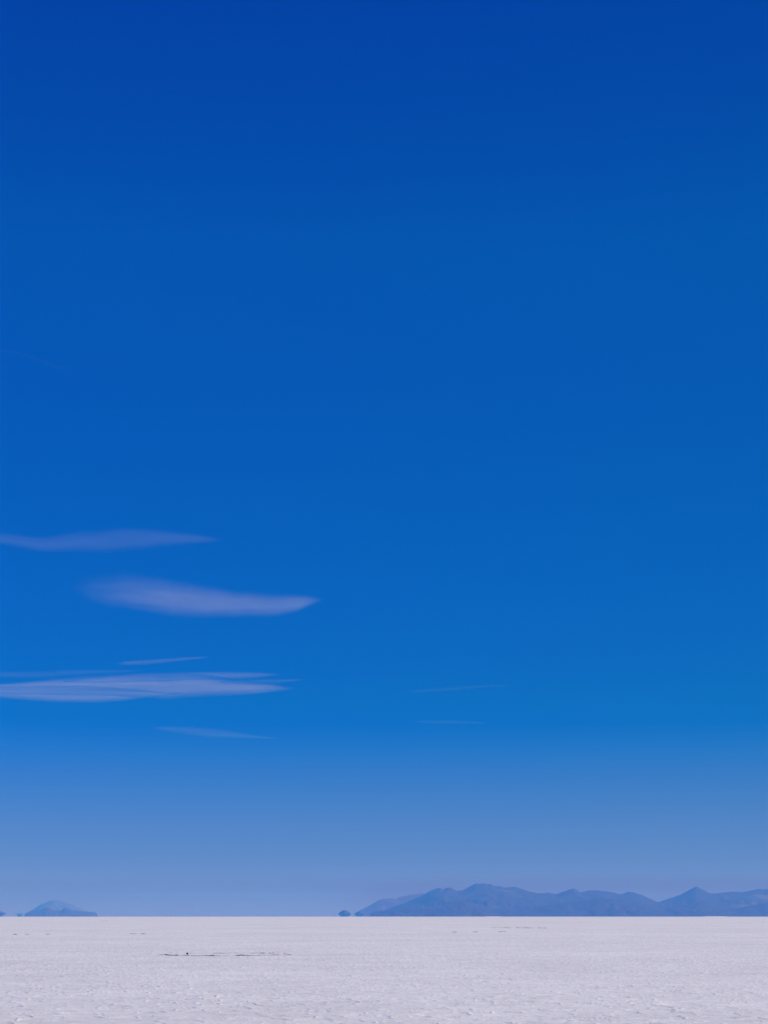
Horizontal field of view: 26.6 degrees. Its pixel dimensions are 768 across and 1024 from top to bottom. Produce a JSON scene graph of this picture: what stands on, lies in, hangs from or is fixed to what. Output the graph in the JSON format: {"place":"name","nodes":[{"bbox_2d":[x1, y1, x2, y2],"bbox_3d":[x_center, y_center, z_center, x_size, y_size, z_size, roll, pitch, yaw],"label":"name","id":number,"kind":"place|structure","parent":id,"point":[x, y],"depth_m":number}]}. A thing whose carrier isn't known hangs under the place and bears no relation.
{"place":"outdoors","nodes":[
{"label":"outdoors","id":0,"kind":"place"},
{"bbox_2d":[31,900,87,911],"bbox_3d":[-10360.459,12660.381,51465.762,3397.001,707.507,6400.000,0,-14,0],"label":"hill","id":1,"kind":"structure","parent":0,"point":[56,905],"depth_m":51089.84},
{"bbox_2d":[24,907,97,916],"bbox_3d":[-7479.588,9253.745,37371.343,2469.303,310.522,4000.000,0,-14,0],"label":"hill","id":2,"kind":"structure","parent":0,"point":[50,912],"depth_m":36790.23},
{"bbox_2d":[160,954,290,955],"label":"salt ridge","id":3,"kind":"structure","parent":0,"point":[218,955],"depth_m":102.25},
{"bbox_2d":[338,910,350,916],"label":"island","id":4,"kind":"structure","parent":0,"point":[344,913],"depth_m":31966.58},
{"bbox_2d":[354,912,363,916],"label":"island","id":5,"kind":"structure","parent":0,"point":[358,914],"depth_m":33440.89},
{"bbox_2d":[0,917,767,1023],"bbox_3d":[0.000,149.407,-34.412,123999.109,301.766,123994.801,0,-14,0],"label":"ground","id":6,"kind":"structure","parent":0,"point":[457,970],"depth_m":74.96},
{"bbox_2d":[0,0,767,916],"label":"sky","id":7,"kind":"structure","parent":0,"point":[383,384]},
{"bbox_2d":[355,893,425,916],"bbox_3d":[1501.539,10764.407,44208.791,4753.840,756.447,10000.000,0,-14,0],"label":"mountain","id":8,"kind":"structure","parent":0,"point":[382,904],"depth_m":43462.88},
{"bbox_2d":[370,898,767,916],"bbox_3d":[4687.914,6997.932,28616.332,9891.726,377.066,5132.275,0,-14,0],"label":"foothills","id":9,"kind":"structure","parent":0,"point":[602,907],"depth_m":27727.79},
{"bbox_2d":[370,883,767,914],"bbox_3d":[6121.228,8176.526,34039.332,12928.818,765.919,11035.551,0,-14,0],"label":"mountain range","id":10,"kind":"structure","parent":0,"point":[491,895],"depth_m":32967.24}
]}

